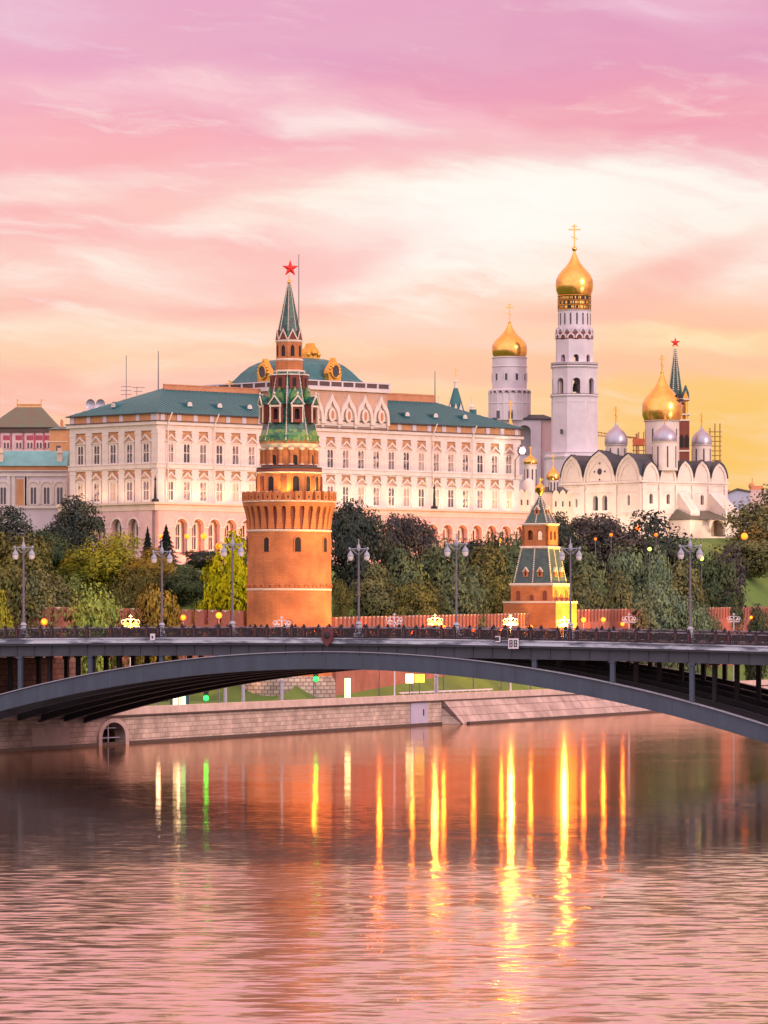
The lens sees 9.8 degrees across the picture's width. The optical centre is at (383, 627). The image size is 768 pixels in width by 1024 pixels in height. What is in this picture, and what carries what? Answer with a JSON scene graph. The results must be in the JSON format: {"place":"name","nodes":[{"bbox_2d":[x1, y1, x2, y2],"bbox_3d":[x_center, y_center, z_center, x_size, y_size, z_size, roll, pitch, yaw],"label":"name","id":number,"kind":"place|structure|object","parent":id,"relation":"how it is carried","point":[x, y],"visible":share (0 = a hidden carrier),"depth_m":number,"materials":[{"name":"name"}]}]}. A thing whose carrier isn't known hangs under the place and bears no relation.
{"place":"outdoors","nodes":[
{"label":"outdoors","id":0,"kind":"place"},
{"bbox_2d":[0,712,767,1023],"bbox_3d":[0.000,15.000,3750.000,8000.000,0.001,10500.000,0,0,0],"label":"river water","id":1,"kind":"structure","parent":0,"point":[609,869],"depth_m":269.57,"materials":[{"name":"pink liquid"}]},
{"bbox_2d":[0,680,767,751],"bbox_3d":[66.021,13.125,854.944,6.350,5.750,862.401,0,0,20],"label":"embankment wall","id":2,"kind":"structure","parent":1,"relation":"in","point":[160,723],"depth_m":641.81,"materials":[{"name":"stone"}]},
{"bbox_2d":[0,0,767,490],"label":"sky","id":3,"kind":"structure","parent":0,"point":[427,166],"materials":[{"name":"pink"}]},
{"bbox_2d":[38,537,767,705],"bbox_3d":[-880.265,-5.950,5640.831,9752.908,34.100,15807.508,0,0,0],"label":"ground","id":4,"kind":"structure","parent":0,"point":[757,593],"depth_m":753.60,"materials":[{"name":"green plant"}]},
{"bbox_2d":[0,589,15,638],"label":"broadleaf tree","id":5,"kind":"object","parent":4,"relation":"on","point":[5,620],"visible":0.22,"depth_m":671.46,"materials":[{"name":"green plant"}]},
{"bbox_2d":[0,505,36,567],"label":"broadleaf tree","id":6,"kind":"object","parent":4,"relation":"on","point":[8,526],"visible":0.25,"depth_m":788.28,"materials":[{"name":"green plant"}]},
{"bbox_2d":[0,562,38,638],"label":"broadleaf tree","id":7,"kind":"object","parent":4,"relation":"on","point":[8,580],"visible":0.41,"depth_m":712.16,"materials":[{"name":"green plant"}]},
{"bbox_2d":[0,399,59,450],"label":"pink mansion","id":8,"kind":"structure","parent":4,"relation":"on","point":[23,428],"depth_m":975.00,"materials":[{"name":"paint"}]},
{"bbox_2d":[0,448,69,546],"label":"palace wing","id":9,"kind":"structure","parent":4,"relation":"on","point":[35,485],"depth_m":935.91,"materials":[{"name":"white paint"}]},
{"bbox_2d":[26,481,39,504],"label":"window","id":10,"kind":"structure","parent":9,"relation":"in","point":[33,487],"depth_m":935.67,"materials":[{"name":"white paint"}]},
{"bbox_2d":[40,481,53,504],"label":"window","id":11,"kind":"structure","parent":9,"relation":"in","point":[46,487],"depth_m":935.67,"materials":[{"name":"white paint"}]},
{"bbox_2d":[53,481,66,504],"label":"window","id":12,"kind":"structure","parent":9,"relation":"in","point":[59,486],"depth_m":935.67,"materials":[{"name":"white paint"}]},
{"bbox_2d":[0,531,70,613],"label":"broadleaf tree","id":13,"kind":"object","parent":4,"relation":"on","point":[40,550],"visible":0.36,"depth_m":740.50,"materials":[{"name":"green plant"}]},
{"bbox_2d":[11,569,81,656],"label":"broadleaf tree","id":14,"kind":"object","parent":4,"relation":"on","point":[50,594],"visible":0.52,"depth_m":711.59,"materials":[{"name":"green plant"}]},
{"bbox_2d":[25,529,81,572],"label":"broadleaf tree","id":15,"kind":"object","parent":4,"relation":"on","point":[58,554],"visible":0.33,"depth_m":766.51,"materials":[{"name":"green plant"}]},
{"bbox_2d":[47,419,69,468],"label":"ochre house","id":16,"kind":"structure","parent":4,"relation":"on","point":[59,437],"depth_m":956.00,"materials":[{"name":"paint"}]},
{"bbox_2d":[42,494,109,558],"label":"broadleaf tree","id":17,"kind":"object","parent":4,"relation":"on","point":[73,530],"visible":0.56,"depth_m":797.84,"materials":[{"name":"green plant"}]},
{"bbox_2d":[60,581,128,674],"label":"broadleaf tree","id":18,"kind":"object","parent":4,"relation":"on","point":[97,608],"visible":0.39,"depth_m":675.80,"materials":[{"name":"green plant"}]},
{"bbox_2d":[53,531,144,592],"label":"broadleaf tree","id":19,"kind":"object","parent":4,"relation":"on","point":[103,562],"visible":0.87,"depth_m":744.81,"materials":[{"name":"green plant"}]},
{"bbox_2d":[3,607,246,667],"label":"fortress wall","id":20,"kind":"structure","parent":4,"relation":"on","point":[240,618],"depth_m":696.04,"materials":[{"name":"brick"}]},
{"bbox_2d":[105,566,160,621],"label":"broadleaf tree","id":21,"kind":"object","parent":4,"relation":"on","point":[130,595],"visible":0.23,"depth_m":717.96,"materials":[{"name":"green plant"}]},
{"bbox_2d":[116,547,178,592],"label":"broadleaf tree","id":22,"kind":"object","parent":4,"relation":"on","point":[156,566],"visible":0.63,"depth_m":739.62,"materials":[{"name":"green plant"}]},
{"bbox_2d":[123,582,191,700],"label":"broadleaf tree","id":23,"kind":"object","parent":4,"relation":"on","point":[151,600],"visible":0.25,"depth_m":674.92,"materials":[{"name":"green plant"}]},
{"bbox_2d":[157,524,180,566],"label":"spruce tree","id":24,"kind":"object","parent":4,"relation":"on","point":[166,541],"visible":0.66,"depth_m":799.36,"materials":[{"name":"green plant"}]},
{"bbox_2d":[156,564,206,606],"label":"broadleaf tree","id":25,"kind":"object","parent":4,"relation":"on","point":[185,583],"visible":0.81,"depth_m":733.63,"materials":[{"name":"green plant"}]},
{"bbox_2d":[181,550,224,569],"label":"broadleaf tree","id":26,"kind":"object","parent":4,"relation":"on","point":[202,562],"visible":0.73,"depth_m":788.51,"materials":[{"name":"green plant"}]},
{"bbox_2d":[191,528,246,624],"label":"broadleaf tree","id":27,"kind":"object","parent":4,"relation":"on","point":[217,590],"visible":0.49,"depth_m":709.77,"materials":[{"name":"yellow plant"}]},
{"bbox_2d":[242,260,336,697],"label":"round brick tower","id":28,"kind":"structure","parent":4,"relation":"on","point":[289,503],"depth_m":685.62,"materials":[{"name":"brick"}]},
{"bbox_2d":[56,254,529,563],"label":"palace","id":29,"kind":"structure","parent":4,"relation":"on","point":[180,461],"depth_m":931.17,"materials":[{"name":"paint"}]},
{"bbox_2d":[74,437,85,465],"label":"window","id":30,"kind":"structure","parent":29,"relation":"in","point":[80,444],"depth_m":916.68,"materials":[{"name":"white paint"}]},
{"bbox_2d":[90,436,101,464],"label":"window","id":31,"kind":"structure","parent":29,"relation":"in","point":[96,443],"depth_m":913.11,"materials":[{"name":"white paint"}]},
{"bbox_2d":[90,473,101,503],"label":"window","id":32,"kind":"structure","parent":29,"relation":"in","point":[96,481],"depth_m":913.11,"materials":[{"name":"white paint"}]},
{"bbox_2d":[106,435,117,464],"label":"window","id":33,"kind":"structure","parent":29,"relation":"in","point":[113,442],"depth_m":909.33,"materials":[{"name":"white paint"}]},
{"bbox_2d":[106,473,117,502],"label":"window","id":34,"kind":"structure","parent":29,"relation":"in","point":[113,480],"depth_m":909.33,"materials":[{"name":"white paint"}]},
{"bbox_2d":[123,434,134,463],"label":"window","id":35,"kind":"structure","parent":29,"relation":"in","point":[129,442],"depth_m":905.56,"materials":[{"name":"white paint"}]},
{"bbox_2d":[123,472,134,502],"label":"window","id":36,"kind":"structure","parent":29,"relation":"in","point":[129,479],"depth_m":905.56,"materials":[{"name":"white paint"}]},
{"bbox_2d":[139,434,150,462],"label":"window","id":37,"kind":"structure","parent":29,"relation":"in","point":[146,441],"depth_m":902.03,"materials":[{"name":"white paint"}]},
{"bbox_2d":[139,472,150,501],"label":"window","id":38,"kind":"structure","parent":29,"relation":"in","point":[146,479],"depth_m":902.03,"materials":[{"name":"white paint"}]},
{"bbox_2d":[164,434,177,462],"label":"window","id":39,"kind":"structure","parent":29,"relation":"in","point":[172,439],"depth_m":902.25,"materials":[{"name":"white paint"}]},
{"bbox_2d":[164,472,177,501],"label":"window","id":40,"kind":"structure","parent":29,"relation":"in","point":[172,477],"depth_m":902.25,"materials":[{"name":"white paint"}]},
{"bbox_2d":[181,434,193,464],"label":"window","id":41,"kind":"structure","parent":29,"relation":"in","point":[186,441],"depth_m":905.12,"materials":[{"name":"white paint"}]},
{"bbox_2d":[181,472,193,502],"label":"window","id":42,"kind":"structure","parent":29,"relation":"in","point":[186,479],"depth_m":905.12,"materials":[{"name":"white paint"}]},
{"bbox_2d":[197,435,210,463],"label":"window","id":43,"kind":"structure","parent":29,"relation":"in","point":[203,441],"depth_m":908.44,"materials":[{"name":"white paint"}]},
{"bbox_2d":[197,473,210,502],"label":"window","id":44,"kind":"structure","parent":29,"relation":"in","point":[203,479],"depth_m":908.44,"materials":[{"name":"white paint"}]},
{"bbox_2d":[213,473,226,502],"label":"window","id":45,"kind":"structure","parent":29,"relation":"in","point":[219,479],"depth_m":911.33,"materials":[{"name":"white paint"}]},
{"bbox_2d":[215,436,226,464],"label":"window","id":46,"kind":"structure","parent":29,"relation":"in","point":[219,442],"depth_m":911.33,"materials":[{"name":"white paint"}]},
{"bbox_2d":[229,436,242,464],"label":"window","id":47,"kind":"structure","parent":29,"relation":"in","point":[235,443],"depth_m":914.45,"materials":[{"name":"white paint"}]},
{"bbox_2d":[230,474,242,503],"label":"window","id":48,"kind":"structure","parent":29,"relation":"in","point":[235,480],"depth_m":914.45,"materials":[{"name":"white paint"}]},
{"bbox_2d":[246,437,258,465],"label":"window","id":49,"kind":"structure","parent":29,"relation":"in","point":[251,444],"depth_m":917.35,"materials":[{"name":"white paint"}]},
{"bbox_2d":[325,440,336,468],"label":"window","id":50,"kind":"structure","parent":29,"relation":"in","point":[330,447],"depth_m":932.71,"materials":[{"name":"white paint"}]},
{"bbox_2d":[371,442,382,469],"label":"window","id":51,"kind":"structure","parent":29,"relation":"in","point":[376,451],"depth_m":942.09,"materials":[{"name":"white paint"}]},
{"bbox_2d":[371,478,382,506],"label":"window","id":52,"kind":"structure","parent":29,"relation":"in","point":[376,485],"depth_m":942.09,"materials":[{"name":"white paint"}]},
{"bbox_2d":[386,442,397,470],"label":"window","id":53,"kind":"structure","parent":29,"relation":"in","point":[391,449],"depth_m":945.09,"materials":[{"name":"white paint"}]},
{"bbox_2d":[386,479,397,507],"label":"window","id":54,"kind":"structure","parent":29,"relation":"in","point":[391,485],"depth_m":945.09,"materials":[{"name":"white paint"}]},
{"bbox_2d":[401,443,412,470],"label":"window","id":55,"kind":"structure","parent":29,"relation":"in","point":[406,450],"depth_m":948.09,"materials":[{"name":"white paint"}]},
{"bbox_2d":[401,479,412,507],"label":"window","id":56,"kind":"structure","parent":29,"relation":"in","point":[406,486],"depth_m":948.09,"materials":[{"name":"white paint"}]},
{"bbox_2d":[416,444,427,471],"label":"window","id":57,"kind":"structure","parent":29,"relation":"in","point":[421,453],"depth_m":951.11,"materials":[{"name":"white paint"}]},
{"bbox_2d":[416,480,427,508],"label":"window","id":58,"kind":"structure","parent":29,"relation":"in","point":[421,489],"depth_m":951.11,"materials":[{"name":"white paint"}]},
{"bbox_2d":[460,481,471,509],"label":"window","id":59,"kind":"structure","parent":29,"relation":"in","point":[465,487],"depth_m":960.21,"materials":[{"name":"white paint"}]},
{"bbox_2d":[504,482,515,510],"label":"window","id":60,"kind":"structure","parent":29,"relation":"in","point":[508,489],"depth_m":969.39,"materials":[{"name":"white paint"}]},
{"bbox_2d":[331,579,353,616],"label":"broadleaf tree","id":61,"kind":"object","parent":4,"relation":"on","point":[339,593],"visible":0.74,"depth_m":769.10,"materials":[{"name":"green plant"}]},
{"bbox_2d":[331,498,393,602],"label":"broadleaf tree","id":62,"kind":"object","parent":4,"relation":"on","point":[349,522],"visible":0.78,"depth_m":797.33,"materials":[{"name":"green plant"}]},
{"bbox_2d":[346,562,403,616],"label":"broadleaf tree","id":63,"kind":"object","parent":4,"relation":"on","point":[380,602],"visible":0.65,"depth_m":780.28,"materials":[{"name":"green plant"}]},
{"bbox_2d":[0,624,767,749],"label":"arch bridge","id":64,"kind":"structure","parent":4,"relation":"on","point":[51,686],"depth_m":514.13,"materials":[{"name":"metal"}]},
{"bbox_2d":[12,537,34,638],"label":"bridge lamp","id":65,"kind":"object","parent":64,"relation":"on","point":[15,554],"visible":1,"depth_m":530.08,"materials":[{"name":"metal"}]},
{"bbox_2d":[151,542,172,637],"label":"bridge lamp","id":66,"kind":"object","parent":64,"relation":"on","point":[154,560],"visible":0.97,"depth_m":559.79,"materials":[{"name":"metal"}]},
{"bbox_2d":[221,534,243,635],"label":"bridge lamp","id":67,"kind":"object","parent":64,"relation":"on","point":[240,554],"visible":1,"depth_m":518.40,"materials":[{"name":"metal"}]},
{"bbox_2d":[348,539,369,636],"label":"bridge lamp","id":68,"kind":"object","parent":64,"relation":"on","point":[366,558],"visible":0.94,"depth_m":548.31,"materials":[{"name":"metal"}]},
{"bbox_2d":[444,533,468,637],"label":"bridge lamp","id":69,"kind":"object","parent":64,"relation":"on","point":[447,551],"visible":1,"depth_m":506.44,"materials":[{"name":"metal"}]},
{"bbox_2d":[559,538,581,637],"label":"bridge lamp","id":70,"kind":"object","parent":64,"relation":"on","point":[562,558],"visible":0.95,"depth_m":536.49,"materials":[{"name":"metal"}]},
{"bbox_2d":[678,535,702,642],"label":"bridge lamp","id":71,"kind":"object","parent":64,"relation":"on","point":[699,553],"visible":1,"depth_m":494.53,"materials":[{"name":"metal"}]},
{"bbox_2d":[371,512,414,578],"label":"broadleaf tree","id":72,"kind":"object","parent":4,"relation":"on","point":[395,530],"visible":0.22,"depth_m":830.52,"materials":[{"name":"green plant"}]},
{"bbox_2d":[373,542,438,615],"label":"broadleaf tree","id":73,"kind":"object","parent":4,"relation":"on","point":[399,570],"visible":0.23,"depth_m":798.66,"materials":[{"name":"green plant"}]},
{"bbox_2d":[384,578,440,615],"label":"broadleaf tree","id":74,"kind":"object","parent":4,"relation":"on","point":[419,597],"visible":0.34,"depth_m":762.87,"materials":[{"name":"green plant"}]},
{"bbox_2d":[394,513,442,578],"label":"broadleaf tree","id":75,"kind":"object","parent":4,"relation":"on","point":[416,530],"visible":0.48,"depth_m":834.37,"materials":[{"name":"green plant"}]},
{"bbox_2d":[331,613,528,695],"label":"fortress wall","id":76,"kind":"structure","parent":4,"relation":"on","point":[362,680],"depth_m":723.09,"materials":[{"name":"brick"}]},
{"bbox_2d":[410,537,488,613],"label":"broadleaf tree","id":77,"kind":"object","parent":4,"relation":"on","point":[433,562],"visible":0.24,"depth_m":803.42,"materials":[{"name":"green plant"}]},
{"bbox_2d":[438,368,476,413],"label":"tent roofed church","id":78,"kind":"structure","parent":4,"relation":"on","point":[455,401],"depth_m":1123.22,"materials":[{"name":"paint"}]},
{"bbox_2d":[426,569,494,637],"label":"broadleaf tree","id":79,"kind":"object","parent":4,"relation":"on","point":[446,597],"visible":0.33,"depth_m":772.14,"materials":[{"name":"green plant"}]},
{"bbox_2d":[441,537,491,576],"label":"broadleaf tree","id":80,"kind":"object","parent":4,"relation":"on","point":[470,545],"visible":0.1,"depth_m":848.79,"materials":[{"name":"green plant"}]},
{"bbox_2d":[461,545,512,613],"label":"broadleaf tree","id":81,"kind":"object","parent":4,"relation":"on","point":[497,586],"visible":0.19,"depth_m":829.90,"materials":[{"name":"green plant"}]},
{"bbox_2d":[481,531,521,600],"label":"broadleaf tree","id":82,"kind":"object","parent":4,"relation":"on","point":[513,553],"visible":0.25,"depth_m":845.76,"materials":[{"name":"green plant"}]},
{"bbox_2d":[488,303,550,489],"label":"domed belfry","id":83,"kind":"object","parent":4,"relation":"on","point":[509,364],"visible":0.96,"depth_m":1257.99,"materials":[{"name":"paint"}]},
{"bbox_2d":[502,478,577,636],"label":"square brick tower","id":84,"kind":"structure","parent":4,"relation":"on","point":[540,585],"depth_m":807.15,"materials":[{"name":"orange brick"}]},
{"bbox_2d":[519,446,572,539],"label":"gold domed church","id":85,"kind":"structure","parent":4,"relation":"on","point":[556,498],"depth_m":1037.01,"materials":[{"name":"paint"}]},
{"bbox_2d":[552,511,585,573],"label":"broadleaf tree","id":86,"kind":"object","parent":4,"relation":"on","point":[565,534],"visible":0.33,"depth_m":937.94,"materials":[{"name":"green plant"}]},
{"bbox_2d":[543,224,598,486],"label":"tall bell tower","id":87,"kind":"structure","parent":4,"relation":"on","point":[574,423],"depth_m":1245.49,"materials":[{"name":"paint"}]},
{"bbox_2d":[562,546,614,607],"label":"broadleaf tree","id":88,"kind":"object","parent":4,"relation":"on","point":[586,567],"visible":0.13,"depth_m":879.06,"materials":[{"name":"green plant"}]},
{"bbox_2d":[571,574,609,609],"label":"broadleaf tree","id":89,"kind":"object","parent":4,"relation":"on","point":[585,597],"visible":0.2,"depth_m":848.22,"materials":[{"name":"green plant"}]},
{"bbox_2d":[566,512,647,582],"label":"broadleaf tree","id":90,"kind":"object","parent":4,"relation":"on","point":[601,532],"visible":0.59,"depth_m":958.23,"materials":[{"name":"green plant"}]},
{"bbox_2d":[599,569,635,608],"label":"broadleaf tree","id":91,"kind":"object","parent":4,"relation":"on","point":[621,597],"visible":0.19,"depth_m":867.57,"materials":[{"name":"green plant"}]},
{"bbox_2d":[604,546,647,608],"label":"broadleaf tree","id":92,"kind":"object","parent":4,"relation":"on","point":[627,563],"visible":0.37,"depth_m":890.23,"materials":[{"name":"green plant"}]},
{"bbox_2d":[559,355,743,537],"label":"white cathedral","id":93,"kind":"structure","parent":4,"relation":"on","point":[615,479],"depth_m":1109.97,"materials":[{"name":"paint"}]},
{"bbox_2d":[630,544,673,606],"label":"broadleaf tree","id":94,"kind":"object","parent":4,"relation":"on","point":[658,567],"visible":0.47,"depth_m":888.54,"materials":[{"name":"green plant"}]},
{"bbox_2d":[626,579,693,670],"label":"broadleaf tree","id":95,"kind":"object","parent":4,"relation":"on","point":[660,615],"visible":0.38,"depth_m":835.29,"materials":[{"name":"green plant"}]},
{"bbox_2d":[623,509,704,599],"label":"broadleaf tree","id":96,"kind":"object","parent":4,"relation":"on","point":[669,544],"visible":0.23,"depth_m":962.36,"materials":[{"name":"green plant"}]},
{"bbox_2d":[577,606,767,666],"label":"fortress wall","id":97,"kind":"structure","parent":4,"relation":"on","point":[593,617],"depth_m":847.79,"materials":[{"name":"brick"}]},
{"bbox_2d":[669,338,689,460],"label":"star tower","id":98,"kind":"structure","parent":4,"relation":"on","point":[675,384],"depth_m":1496.04,"materials":[{"name":"brick"}]},
{"bbox_2d":[668,559,713,631],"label":"broadleaf tree","id":99,"kind":"object","parent":4,"relation":"on","point":[697,593],"visible":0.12,"depth_m":903.85,"materials":[{"name":"green plant"}]},
{"bbox_2d":[673,595,712,674],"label":"broadleaf tree","id":100,"kind":"object","parent":4,"relation":"on","point":[697,615],"visible":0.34,"depth_m":840.75,"materials":[{"name":"green plant"}]},
{"bbox_2d":[688,554,747,630],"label":"broadleaf tree","id":101,"kind":"object","parent":4,"relation":"on","point":[716,578],"visible":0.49,"depth_m":927.45,"materials":[{"name":"green plant"}]},
{"bbox_2d":[697,543,750,606],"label":"broadleaf tree","id":102,"kind":"object","parent":4,"relation":"on","point":[741,566],"visible":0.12,"depth_m":952.82,"materials":[{"name":"green plant"}]},
{"bbox_2d":[728,488,750,525],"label":"blue house","id":103,"kind":"structure","parent":4,"relation":"on","point":[736,495],"depth_m":1350.00,"materials":[{"name":"paint"}]},
{"bbox_2d":[716,538,767,578],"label":"broadleaf tree","id":104,"kind":"object","parent":4,"relation":"on","point":[757,566],"visible":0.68,"depth_m":1058.95,"materials":[{"name":"green plant"}]},
{"bbox_2d":[721,484,767,560],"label":"broadleaf tree","id":105,"kind":"object","parent":4,"relation":"on","point":[758,531],"visible":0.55,"depth_m":1087.41,"materials":[{"name":"green plant"}]},
{"bbox_2d":[743,603,767,680],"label":"broadleaf tree","id":106,"kind":"object","parent":4,"relation":"on","point":[758,622],"visible":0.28,"depth_m":890.88,"materials":[{"name":"green plant"}]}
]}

